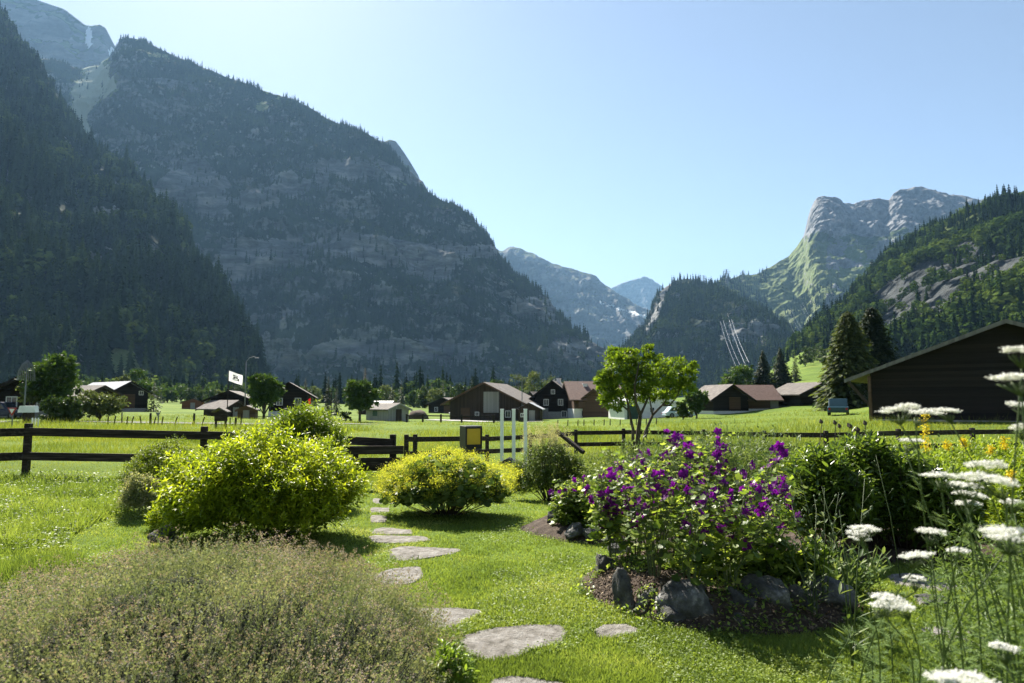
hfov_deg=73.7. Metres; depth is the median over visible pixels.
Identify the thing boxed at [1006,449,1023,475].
leafy perennial
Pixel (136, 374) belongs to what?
broadleaf tree
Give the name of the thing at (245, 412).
door
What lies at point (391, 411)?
shed
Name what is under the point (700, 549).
mallow plant
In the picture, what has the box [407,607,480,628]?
stepping stone
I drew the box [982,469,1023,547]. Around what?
leafy perennial
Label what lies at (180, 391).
broadleaf tree
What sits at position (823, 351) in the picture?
bush
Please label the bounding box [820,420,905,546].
peony
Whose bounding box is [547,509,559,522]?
garden rock
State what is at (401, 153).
back knob
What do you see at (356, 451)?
gate
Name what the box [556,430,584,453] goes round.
leaning plank
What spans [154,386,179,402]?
broadleaf tree
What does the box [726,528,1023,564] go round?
flower bed soil
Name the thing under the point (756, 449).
herb
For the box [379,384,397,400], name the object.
broadleaf tree
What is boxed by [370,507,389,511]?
stepping stone
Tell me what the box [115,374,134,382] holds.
broadleaf tree
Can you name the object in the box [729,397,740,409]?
door
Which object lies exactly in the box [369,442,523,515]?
yellow flowering shrub
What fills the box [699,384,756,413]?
barn
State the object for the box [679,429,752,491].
herb
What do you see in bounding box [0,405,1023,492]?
meadow grass
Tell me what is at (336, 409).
spruce tree
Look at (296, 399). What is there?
window
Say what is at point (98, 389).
barn
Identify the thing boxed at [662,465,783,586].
mallow plant
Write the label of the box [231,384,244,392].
broadleaf tree
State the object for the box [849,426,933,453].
grass clump
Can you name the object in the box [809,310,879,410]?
spruce tree
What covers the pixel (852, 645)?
wispy plant
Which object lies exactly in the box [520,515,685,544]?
flower bed soil
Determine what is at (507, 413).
window
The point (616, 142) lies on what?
sky
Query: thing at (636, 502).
mallow plant
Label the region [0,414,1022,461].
tall meadow grass
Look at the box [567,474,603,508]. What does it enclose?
mallow plant
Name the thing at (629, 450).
herb
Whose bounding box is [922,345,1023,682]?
yarrow plant
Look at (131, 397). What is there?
door
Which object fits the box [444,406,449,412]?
door
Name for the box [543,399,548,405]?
window
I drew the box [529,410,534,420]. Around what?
door
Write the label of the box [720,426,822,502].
reed clump
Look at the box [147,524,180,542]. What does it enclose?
garden rock
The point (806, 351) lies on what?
bush
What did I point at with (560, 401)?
window
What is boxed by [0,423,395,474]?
rail fence
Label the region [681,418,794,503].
reed clump
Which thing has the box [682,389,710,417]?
broadleaf tree
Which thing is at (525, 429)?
white pole
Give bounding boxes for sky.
[39,0,1023,287]
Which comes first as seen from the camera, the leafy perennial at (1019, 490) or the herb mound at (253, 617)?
the herb mound at (253, 617)
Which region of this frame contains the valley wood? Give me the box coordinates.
[54,363,578,404]
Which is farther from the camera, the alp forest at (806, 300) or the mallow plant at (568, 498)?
the alp forest at (806, 300)
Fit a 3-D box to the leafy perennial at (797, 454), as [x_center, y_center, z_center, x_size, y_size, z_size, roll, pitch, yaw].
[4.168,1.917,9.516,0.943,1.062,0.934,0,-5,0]
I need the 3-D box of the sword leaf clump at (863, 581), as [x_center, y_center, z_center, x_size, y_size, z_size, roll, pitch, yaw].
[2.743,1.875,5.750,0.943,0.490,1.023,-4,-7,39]
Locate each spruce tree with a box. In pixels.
[145,381,163,411]
[323,376,332,412]
[332,387,341,415]
[388,382,396,400]
[397,379,405,404]
[750,350,779,388]
[770,348,793,387]
[791,356,801,381]
[809,310,879,410]
[859,306,901,366]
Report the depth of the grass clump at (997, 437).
10.16 m
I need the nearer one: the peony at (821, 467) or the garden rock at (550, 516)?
the peony at (821, 467)
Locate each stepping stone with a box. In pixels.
[369,535,429,543]
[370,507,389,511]
[370,515,386,522]
[372,527,412,534]
[373,498,382,503]
[375,566,422,584]
[389,546,460,560]
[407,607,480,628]
[459,624,566,660]
[489,676,561,682]
[594,624,639,637]
[888,573,966,590]
[921,626,972,643]
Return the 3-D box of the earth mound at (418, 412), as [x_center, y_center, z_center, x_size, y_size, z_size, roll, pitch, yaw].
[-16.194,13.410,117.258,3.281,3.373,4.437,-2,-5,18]
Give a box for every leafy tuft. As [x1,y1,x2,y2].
[142,499,167,529]
[420,638,479,682]
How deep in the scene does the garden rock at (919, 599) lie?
5.36 m
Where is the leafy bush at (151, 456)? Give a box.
[113,434,197,508]
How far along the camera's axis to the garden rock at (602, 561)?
5.89 m
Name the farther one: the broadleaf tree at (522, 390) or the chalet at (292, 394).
the broadleaf tree at (522, 390)
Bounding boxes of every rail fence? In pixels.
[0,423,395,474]
[404,428,1021,461]
[406,414,494,422]
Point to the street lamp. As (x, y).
(245, 381)
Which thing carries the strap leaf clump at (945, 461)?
on the ground at (810, 373)
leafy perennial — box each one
[779,442,817,475]
[876,436,933,462]
[918,413,949,466]
[924,440,982,463]
[929,435,1002,474]
[940,458,1016,540]
[941,433,1022,462]
[976,436,1023,473]
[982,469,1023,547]
[985,440,1023,460]
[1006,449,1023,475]
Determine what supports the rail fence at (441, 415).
on the ground at (810, 373)
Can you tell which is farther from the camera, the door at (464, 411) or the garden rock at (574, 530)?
the door at (464, 411)
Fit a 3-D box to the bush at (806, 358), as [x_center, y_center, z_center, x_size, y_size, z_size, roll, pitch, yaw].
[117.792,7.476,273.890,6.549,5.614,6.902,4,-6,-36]
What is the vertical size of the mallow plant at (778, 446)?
1.145 m
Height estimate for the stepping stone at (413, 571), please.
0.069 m
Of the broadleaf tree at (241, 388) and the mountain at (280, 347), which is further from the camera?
the mountain at (280, 347)
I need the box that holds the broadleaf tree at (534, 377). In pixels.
[522,371,543,392]
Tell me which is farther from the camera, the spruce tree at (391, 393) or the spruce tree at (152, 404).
the spruce tree at (391, 393)
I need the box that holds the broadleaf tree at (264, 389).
[246,372,287,418]
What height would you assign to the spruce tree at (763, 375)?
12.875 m
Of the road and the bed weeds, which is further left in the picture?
the road
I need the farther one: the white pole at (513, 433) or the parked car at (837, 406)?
the parked car at (837, 406)
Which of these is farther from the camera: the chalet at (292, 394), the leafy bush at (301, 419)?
the chalet at (292, 394)
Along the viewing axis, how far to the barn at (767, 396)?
100.83 m
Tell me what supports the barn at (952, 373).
on the ground at (810, 373)
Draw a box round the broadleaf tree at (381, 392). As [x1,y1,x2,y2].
[373,388,384,400]
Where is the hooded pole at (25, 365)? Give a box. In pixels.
[16,360,35,405]
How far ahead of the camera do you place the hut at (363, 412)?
147.89 m
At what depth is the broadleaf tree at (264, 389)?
78.80 m
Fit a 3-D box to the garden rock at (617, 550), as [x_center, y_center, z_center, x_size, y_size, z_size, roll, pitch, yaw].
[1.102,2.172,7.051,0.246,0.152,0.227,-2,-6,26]
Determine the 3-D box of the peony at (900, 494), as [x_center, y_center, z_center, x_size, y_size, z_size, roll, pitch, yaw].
[4.184,1.676,7.280,1.206,1.230,0.996,0,-5,0]
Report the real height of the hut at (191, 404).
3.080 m
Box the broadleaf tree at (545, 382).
[543,375,554,385]
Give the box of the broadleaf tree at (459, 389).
[450,382,468,397]
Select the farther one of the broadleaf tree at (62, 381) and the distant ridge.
the distant ridge
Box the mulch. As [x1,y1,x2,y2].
[581,550,863,634]
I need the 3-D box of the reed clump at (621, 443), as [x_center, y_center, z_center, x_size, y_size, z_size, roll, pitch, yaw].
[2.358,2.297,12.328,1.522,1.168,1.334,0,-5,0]
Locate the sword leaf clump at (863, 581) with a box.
[793,533,891,593]
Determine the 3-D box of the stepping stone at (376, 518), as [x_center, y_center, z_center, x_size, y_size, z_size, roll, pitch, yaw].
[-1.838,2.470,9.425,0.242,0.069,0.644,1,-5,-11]
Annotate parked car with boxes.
[0,402,22,418]
[662,407,695,417]
[827,399,848,414]
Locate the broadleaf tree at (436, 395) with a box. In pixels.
[426,388,444,406]
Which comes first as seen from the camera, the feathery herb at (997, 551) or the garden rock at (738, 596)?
the feathery herb at (997, 551)
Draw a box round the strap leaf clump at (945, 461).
[897,435,1023,488]
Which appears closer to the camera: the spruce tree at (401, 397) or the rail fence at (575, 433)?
the rail fence at (575, 433)
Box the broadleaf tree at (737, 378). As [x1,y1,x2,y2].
[718,363,757,384]
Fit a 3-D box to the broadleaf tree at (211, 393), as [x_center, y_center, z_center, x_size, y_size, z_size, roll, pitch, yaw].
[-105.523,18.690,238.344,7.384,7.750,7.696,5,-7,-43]
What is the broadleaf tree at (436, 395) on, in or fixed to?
on the ground at (810, 373)
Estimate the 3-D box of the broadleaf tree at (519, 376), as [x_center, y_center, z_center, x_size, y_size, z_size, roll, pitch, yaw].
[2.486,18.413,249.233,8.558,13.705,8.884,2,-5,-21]
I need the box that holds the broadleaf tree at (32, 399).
[15,381,42,405]
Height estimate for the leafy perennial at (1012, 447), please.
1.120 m
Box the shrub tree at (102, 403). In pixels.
[75,389,130,420]
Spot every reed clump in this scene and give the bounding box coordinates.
[616,437,666,467]
[626,424,735,503]
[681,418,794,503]
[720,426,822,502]
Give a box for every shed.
[235,405,260,418]
[362,403,412,420]
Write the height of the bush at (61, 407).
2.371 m
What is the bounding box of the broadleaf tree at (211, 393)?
[203,384,215,402]
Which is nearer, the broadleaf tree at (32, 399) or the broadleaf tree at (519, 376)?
the broadleaf tree at (32, 399)
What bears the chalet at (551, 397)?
on the ground at (810, 373)
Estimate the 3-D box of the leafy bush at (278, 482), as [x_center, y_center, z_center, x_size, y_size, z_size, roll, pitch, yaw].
[-2.958,1.616,8.062,2.609,1.444,2.265,0,-5,0]
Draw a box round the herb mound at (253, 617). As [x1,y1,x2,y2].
[0,522,465,682]
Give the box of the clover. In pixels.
[0,466,1021,682]
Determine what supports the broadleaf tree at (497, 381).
on the ground at (810, 373)
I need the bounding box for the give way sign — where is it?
[8,408,16,425]
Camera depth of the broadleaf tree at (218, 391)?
223.41 m
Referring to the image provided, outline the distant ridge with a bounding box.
[496,246,649,349]
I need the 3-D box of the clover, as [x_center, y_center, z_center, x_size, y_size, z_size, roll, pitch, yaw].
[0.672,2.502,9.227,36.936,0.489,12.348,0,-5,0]
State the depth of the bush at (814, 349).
331.22 m
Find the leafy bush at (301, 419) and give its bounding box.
[260,399,355,460]
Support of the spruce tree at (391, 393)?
on the ground at (810, 373)
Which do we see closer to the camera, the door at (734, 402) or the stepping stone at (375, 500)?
the stepping stone at (375, 500)
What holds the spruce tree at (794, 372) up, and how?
on the ground at (810, 373)
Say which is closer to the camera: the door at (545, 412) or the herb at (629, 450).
the herb at (629, 450)
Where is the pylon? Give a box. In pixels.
[722,269,730,284]
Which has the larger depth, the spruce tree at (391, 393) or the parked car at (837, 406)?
the spruce tree at (391, 393)
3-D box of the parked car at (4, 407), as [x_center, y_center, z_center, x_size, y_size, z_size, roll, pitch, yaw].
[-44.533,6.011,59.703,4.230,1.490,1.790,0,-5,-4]
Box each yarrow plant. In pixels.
[823,524,935,682]
[874,402,1023,682]
[916,471,1023,682]
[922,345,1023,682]
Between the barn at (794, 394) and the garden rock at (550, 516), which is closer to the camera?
the garden rock at (550, 516)
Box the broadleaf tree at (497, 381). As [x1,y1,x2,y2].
[492,378,504,383]
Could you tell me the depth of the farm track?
101.61 m
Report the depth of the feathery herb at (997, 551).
3.54 m
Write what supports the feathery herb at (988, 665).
on the ground at (810, 373)
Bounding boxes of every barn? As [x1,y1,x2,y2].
[74,385,127,411]
[89,381,156,411]
[440,382,539,420]
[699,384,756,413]
[736,385,783,410]
[776,382,825,406]
[844,319,1023,421]
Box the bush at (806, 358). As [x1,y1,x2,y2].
[796,353,813,365]
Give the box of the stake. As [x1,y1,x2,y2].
[149,413,151,424]
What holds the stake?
on the ground at (810, 373)
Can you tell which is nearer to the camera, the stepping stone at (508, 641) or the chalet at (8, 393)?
the stepping stone at (508, 641)
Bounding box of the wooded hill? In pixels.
[628,279,789,397]
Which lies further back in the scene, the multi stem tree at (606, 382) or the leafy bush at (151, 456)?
the multi stem tree at (606, 382)
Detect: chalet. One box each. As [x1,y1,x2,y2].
[0,374,86,417]
[268,382,318,416]
[529,378,567,418]
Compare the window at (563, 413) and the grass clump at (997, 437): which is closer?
the grass clump at (997, 437)
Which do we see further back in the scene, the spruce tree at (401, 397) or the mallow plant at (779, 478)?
the spruce tree at (401, 397)
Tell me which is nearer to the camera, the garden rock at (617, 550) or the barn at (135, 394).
the garden rock at (617, 550)
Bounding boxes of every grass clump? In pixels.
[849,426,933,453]
[928,434,1023,460]
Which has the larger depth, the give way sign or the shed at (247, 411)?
the shed at (247, 411)
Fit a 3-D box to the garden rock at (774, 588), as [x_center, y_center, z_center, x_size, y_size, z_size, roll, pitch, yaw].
[1.881,1.881,5.041,0.411,0.291,0.282,-5,-7,45]
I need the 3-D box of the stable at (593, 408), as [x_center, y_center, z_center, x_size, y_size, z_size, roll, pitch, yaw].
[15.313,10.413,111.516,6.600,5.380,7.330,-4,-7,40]
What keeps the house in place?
on the ground at (810, 373)
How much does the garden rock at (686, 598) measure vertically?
0.375 m
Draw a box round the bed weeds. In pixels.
[570,544,876,639]
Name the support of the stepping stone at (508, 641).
on the ground at (810, 373)
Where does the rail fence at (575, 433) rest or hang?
on the ground at (810, 373)
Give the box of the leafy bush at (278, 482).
[145,418,376,544]
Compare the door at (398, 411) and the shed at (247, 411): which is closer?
the shed at (247, 411)
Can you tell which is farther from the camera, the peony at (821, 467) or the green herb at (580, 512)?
the green herb at (580, 512)
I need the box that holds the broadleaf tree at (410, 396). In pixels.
[404,390,420,407]
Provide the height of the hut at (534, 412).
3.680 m
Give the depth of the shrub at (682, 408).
75.37 m
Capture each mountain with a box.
[41,38,620,393]
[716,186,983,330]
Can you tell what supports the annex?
on the ground at (810, 373)
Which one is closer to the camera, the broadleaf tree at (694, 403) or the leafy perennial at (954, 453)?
the leafy perennial at (954, 453)
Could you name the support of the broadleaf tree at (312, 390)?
on the ground at (810, 373)
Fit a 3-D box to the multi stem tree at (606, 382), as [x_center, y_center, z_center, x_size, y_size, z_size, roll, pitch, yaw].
[5.466,2.344,27.864,4.407,4.690,2.896,0,-5,0]
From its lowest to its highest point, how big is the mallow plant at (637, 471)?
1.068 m
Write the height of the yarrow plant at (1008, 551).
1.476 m
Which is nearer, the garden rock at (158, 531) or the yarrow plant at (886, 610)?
the yarrow plant at (886, 610)
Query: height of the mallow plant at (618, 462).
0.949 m
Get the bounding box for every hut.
[180,399,204,408]
[358,401,395,413]
[516,402,544,421]
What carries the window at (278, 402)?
in the chalet at (292, 394)
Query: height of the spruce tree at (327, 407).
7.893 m
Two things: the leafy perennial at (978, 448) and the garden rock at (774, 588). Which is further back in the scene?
the leafy perennial at (978, 448)
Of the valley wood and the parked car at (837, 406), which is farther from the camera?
the valley wood
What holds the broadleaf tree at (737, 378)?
on the ground at (810, 373)
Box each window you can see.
[6,396,17,406]
[276,398,282,404]
[295,398,300,404]
[505,411,510,417]
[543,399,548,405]
[558,399,562,405]
[561,411,566,416]
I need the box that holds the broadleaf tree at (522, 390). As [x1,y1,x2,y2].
[519,387,533,393]
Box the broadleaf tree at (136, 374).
[127,368,149,383]
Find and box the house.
[608,393,676,418]
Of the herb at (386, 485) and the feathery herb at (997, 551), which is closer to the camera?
the feathery herb at (997, 551)
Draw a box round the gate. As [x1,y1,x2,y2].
[343,446,403,472]
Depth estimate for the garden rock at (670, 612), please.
4.87 m
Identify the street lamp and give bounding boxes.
[244,356,258,405]
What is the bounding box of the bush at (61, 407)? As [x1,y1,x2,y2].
[38,394,83,421]
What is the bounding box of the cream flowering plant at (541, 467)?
[518,421,579,501]
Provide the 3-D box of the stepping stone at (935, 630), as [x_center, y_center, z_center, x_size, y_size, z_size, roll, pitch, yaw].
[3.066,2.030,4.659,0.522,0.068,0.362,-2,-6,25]
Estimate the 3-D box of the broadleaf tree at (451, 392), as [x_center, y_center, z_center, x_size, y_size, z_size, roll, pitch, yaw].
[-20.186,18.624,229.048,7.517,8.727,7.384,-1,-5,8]
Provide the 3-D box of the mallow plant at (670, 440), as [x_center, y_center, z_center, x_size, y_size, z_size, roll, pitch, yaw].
[1.532,1.413,6.173,0.903,1.222,0.582,-2,-5,20]
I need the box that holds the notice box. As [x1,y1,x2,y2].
[460,425,481,456]
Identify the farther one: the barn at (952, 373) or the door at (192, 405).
the door at (192, 405)
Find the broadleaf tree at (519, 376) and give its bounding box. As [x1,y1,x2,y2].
[509,373,527,393]
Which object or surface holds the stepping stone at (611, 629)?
on the ground at (810, 373)
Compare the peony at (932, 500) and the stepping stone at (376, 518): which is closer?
the peony at (932, 500)
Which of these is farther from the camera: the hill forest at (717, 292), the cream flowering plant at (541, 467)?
the hill forest at (717, 292)
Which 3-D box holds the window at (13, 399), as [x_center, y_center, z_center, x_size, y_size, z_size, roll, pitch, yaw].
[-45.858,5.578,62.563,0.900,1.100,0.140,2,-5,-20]
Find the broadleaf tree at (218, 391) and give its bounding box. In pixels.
[214,388,224,394]
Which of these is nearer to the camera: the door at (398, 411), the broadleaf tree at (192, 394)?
the door at (398, 411)
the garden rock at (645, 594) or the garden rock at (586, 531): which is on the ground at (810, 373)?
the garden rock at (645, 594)
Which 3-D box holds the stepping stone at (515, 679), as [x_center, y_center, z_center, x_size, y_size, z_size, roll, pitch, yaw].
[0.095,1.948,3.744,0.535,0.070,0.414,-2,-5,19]
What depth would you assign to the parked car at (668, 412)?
90.64 m
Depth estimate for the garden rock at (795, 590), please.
4.95 m
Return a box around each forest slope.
[0,23,247,382]
[826,209,1023,353]
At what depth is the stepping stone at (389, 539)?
8.03 m
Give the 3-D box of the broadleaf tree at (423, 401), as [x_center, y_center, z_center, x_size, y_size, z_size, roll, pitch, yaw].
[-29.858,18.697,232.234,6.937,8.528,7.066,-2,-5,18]
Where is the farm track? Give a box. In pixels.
[429,419,532,421]
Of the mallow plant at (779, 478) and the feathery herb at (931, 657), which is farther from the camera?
the mallow plant at (779, 478)
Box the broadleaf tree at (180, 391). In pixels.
[173,383,189,401]
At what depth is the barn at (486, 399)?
111.39 m
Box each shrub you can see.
[60,411,86,421]
[339,411,351,420]
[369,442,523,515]
[674,400,692,418]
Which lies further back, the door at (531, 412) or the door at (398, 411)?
the door at (531, 412)
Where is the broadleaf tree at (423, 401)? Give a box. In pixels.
[414,385,432,407]
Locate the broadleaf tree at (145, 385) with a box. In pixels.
[136,380,156,398]
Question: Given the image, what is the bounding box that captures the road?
[1,421,358,423]
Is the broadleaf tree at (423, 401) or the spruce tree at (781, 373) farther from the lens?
the broadleaf tree at (423, 401)
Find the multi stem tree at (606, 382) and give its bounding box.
[592,343,699,454]
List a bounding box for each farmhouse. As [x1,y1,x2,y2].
[201,390,254,406]
[562,381,620,417]
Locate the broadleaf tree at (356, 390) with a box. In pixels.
[342,378,380,421]
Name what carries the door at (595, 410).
in the stable at (593, 408)
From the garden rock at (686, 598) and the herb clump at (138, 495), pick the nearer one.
the garden rock at (686, 598)
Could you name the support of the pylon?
on the wooded hill
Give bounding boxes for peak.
[0,0,114,68]
[611,276,661,309]
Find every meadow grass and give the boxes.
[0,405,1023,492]
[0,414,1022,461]
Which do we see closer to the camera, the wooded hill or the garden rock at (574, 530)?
the garden rock at (574, 530)
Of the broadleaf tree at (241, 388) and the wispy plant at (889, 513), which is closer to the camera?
the wispy plant at (889, 513)
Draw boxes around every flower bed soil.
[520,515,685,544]
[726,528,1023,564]
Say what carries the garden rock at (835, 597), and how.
on the ground at (810, 373)
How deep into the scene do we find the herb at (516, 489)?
12.55 m
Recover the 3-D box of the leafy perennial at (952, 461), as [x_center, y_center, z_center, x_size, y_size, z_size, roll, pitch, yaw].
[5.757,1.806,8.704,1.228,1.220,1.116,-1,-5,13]
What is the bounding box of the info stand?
[17,406,38,422]
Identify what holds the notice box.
on the ground at (810, 373)
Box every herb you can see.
[374,467,395,496]
[486,459,505,477]
[507,457,527,498]
[551,479,599,525]
[565,449,590,483]
[572,444,624,489]
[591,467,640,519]
[602,437,659,472]
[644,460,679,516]
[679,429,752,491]
[722,429,790,496]
[897,511,1023,682]
[900,616,973,682]
[930,564,1023,682]
[957,481,1023,657]
[977,561,1023,682]
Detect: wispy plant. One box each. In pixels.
[781,495,827,617]
[792,464,843,604]
[819,479,873,668]
[872,457,900,576]
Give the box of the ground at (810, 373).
[0,351,1023,682]
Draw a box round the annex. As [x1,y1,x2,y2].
[195,400,243,416]
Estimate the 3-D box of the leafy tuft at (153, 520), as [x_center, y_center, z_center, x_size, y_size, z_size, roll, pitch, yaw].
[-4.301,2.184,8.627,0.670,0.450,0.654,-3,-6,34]
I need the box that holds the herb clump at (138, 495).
[116,469,161,513]
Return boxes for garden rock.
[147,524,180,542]
[498,457,514,468]
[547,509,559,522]
[564,522,583,539]
[582,527,597,541]
[595,554,614,573]
[607,543,630,555]
[612,567,634,609]
[634,586,657,613]
[654,579,713,618]
[656,604,686,624]
[728,586,756,607]
[738,573,791,608]
[788,584,819,611]
[800,575,857,613]
[914,593,949,606]
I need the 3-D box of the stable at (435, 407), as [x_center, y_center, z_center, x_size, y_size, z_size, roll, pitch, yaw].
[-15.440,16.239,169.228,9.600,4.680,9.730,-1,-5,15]
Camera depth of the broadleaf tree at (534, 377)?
220.63 m
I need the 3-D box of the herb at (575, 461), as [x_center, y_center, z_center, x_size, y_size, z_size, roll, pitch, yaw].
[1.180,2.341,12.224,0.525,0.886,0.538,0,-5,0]
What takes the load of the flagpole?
on the ground at (810, 373)
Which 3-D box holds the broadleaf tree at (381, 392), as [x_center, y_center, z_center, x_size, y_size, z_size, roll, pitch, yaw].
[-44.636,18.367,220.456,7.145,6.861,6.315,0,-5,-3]
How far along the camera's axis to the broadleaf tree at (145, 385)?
149.18 m
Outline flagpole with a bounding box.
[227,370,242,408]
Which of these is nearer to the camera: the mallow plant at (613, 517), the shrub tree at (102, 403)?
the mallow plant at (613, 517)
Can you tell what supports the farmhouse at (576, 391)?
on the ground at (810, 373)
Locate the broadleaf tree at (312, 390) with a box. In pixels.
[307,385,322,405]
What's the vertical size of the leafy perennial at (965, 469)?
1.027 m
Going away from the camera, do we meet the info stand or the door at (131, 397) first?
the info stand
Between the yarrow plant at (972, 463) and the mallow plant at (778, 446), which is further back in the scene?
the mallow plant at (778, 446)
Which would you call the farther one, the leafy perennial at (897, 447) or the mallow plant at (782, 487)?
the leafy perennial at (897, 447)
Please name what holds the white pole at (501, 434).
on the ground at (810, 373)
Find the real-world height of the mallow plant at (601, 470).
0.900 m
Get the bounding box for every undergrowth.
[664,525,749,582]
[735,516,804,583]
[783,528,837,582]
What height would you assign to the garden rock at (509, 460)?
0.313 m
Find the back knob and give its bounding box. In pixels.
[385,140,419,179]
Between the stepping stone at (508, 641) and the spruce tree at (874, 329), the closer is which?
the stepping stone at (508, 641)
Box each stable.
[424,397,450,412]
[576,388,607,417]
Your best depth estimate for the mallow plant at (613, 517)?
6.14 m
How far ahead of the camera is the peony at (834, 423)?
8.26 m
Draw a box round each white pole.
[500,409,503,460]
[512,409,515,458]
[523,409,526,465]
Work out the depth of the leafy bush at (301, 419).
10.73 m
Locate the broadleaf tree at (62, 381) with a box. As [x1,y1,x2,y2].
[16,350,84,403]
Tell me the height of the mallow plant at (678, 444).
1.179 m
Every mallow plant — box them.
[547,475,580,524]
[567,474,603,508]
[575,484,611,527]
[584,470,637,557]
[592,460,624,496]
[599,447,671,554]
[599,453,643,483]
[606,447,694,576]
[615,444,713,550]
[634,429,731,555]
[644,463,738,585]
[654,433,721,529]
[659,427,752,537]
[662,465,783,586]
[694,441,792,546]
[716,475,807,575]
[733,452,796,534]
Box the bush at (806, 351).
[802,346,817,356]
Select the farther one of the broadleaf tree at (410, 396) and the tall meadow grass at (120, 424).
the broadleaf tree at (410, 396)
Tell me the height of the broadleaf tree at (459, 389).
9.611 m
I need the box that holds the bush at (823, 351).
[809,348,828,362]
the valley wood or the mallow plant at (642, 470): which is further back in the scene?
the valley wood
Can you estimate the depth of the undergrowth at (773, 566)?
5.36 m
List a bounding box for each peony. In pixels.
[774,440,888,555]
[819,419,861,448]
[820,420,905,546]
[866,442,946,548]
[899,459,987,557]
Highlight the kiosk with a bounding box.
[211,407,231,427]
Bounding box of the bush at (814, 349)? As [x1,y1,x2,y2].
[808,346,821,355]
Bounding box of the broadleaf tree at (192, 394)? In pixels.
[181,386,204,401]
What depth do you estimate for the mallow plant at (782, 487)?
5.34 m
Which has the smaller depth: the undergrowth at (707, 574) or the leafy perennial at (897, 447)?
the undergrowth at (707, 574)
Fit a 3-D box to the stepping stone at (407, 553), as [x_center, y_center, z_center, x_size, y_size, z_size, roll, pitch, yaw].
[-0.954,2.274,7.260,0.838,0.069,0.721,0,-5,0]
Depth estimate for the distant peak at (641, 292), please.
8576.33 m
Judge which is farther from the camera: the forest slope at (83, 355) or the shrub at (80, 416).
the forest slope at (83, 355)
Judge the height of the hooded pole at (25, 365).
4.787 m
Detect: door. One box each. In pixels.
[123,394,134,407]
[190,403,194,408]
[233,407,238,416]
[243,410,248,418]
[396,409,401,420]
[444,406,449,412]
[461,408,469,419]
[483,392,498,412]
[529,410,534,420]
[543,408,547,418]
[590,405,600,416]
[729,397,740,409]
[770,401,778,408]
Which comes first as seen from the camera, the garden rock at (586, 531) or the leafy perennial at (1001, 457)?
the garden rock at (586, 531)
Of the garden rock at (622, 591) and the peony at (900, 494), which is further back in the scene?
the peony at (900, 494)
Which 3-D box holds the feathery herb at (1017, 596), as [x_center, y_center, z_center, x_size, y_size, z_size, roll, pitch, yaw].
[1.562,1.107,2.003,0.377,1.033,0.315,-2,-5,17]
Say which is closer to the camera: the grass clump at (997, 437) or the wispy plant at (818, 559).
the wispy plant at (818, 559)
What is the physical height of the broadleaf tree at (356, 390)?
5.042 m
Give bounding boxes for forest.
[0,0,277,386]
[36,33,634,390]
[618,272,795,397]
[713,265,853,330]
[767,184,1023,371]
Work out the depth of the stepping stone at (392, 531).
8.49 m
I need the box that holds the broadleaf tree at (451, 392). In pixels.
[442,385,454,397]
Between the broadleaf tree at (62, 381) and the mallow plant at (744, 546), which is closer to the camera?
the mallow plant at (744, 546)
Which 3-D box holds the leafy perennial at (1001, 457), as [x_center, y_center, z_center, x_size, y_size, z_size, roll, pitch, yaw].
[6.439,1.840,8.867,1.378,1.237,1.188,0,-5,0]
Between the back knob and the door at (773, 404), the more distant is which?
the back knob
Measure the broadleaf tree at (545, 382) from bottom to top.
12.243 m
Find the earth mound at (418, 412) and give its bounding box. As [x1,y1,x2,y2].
[409,410,428,418]

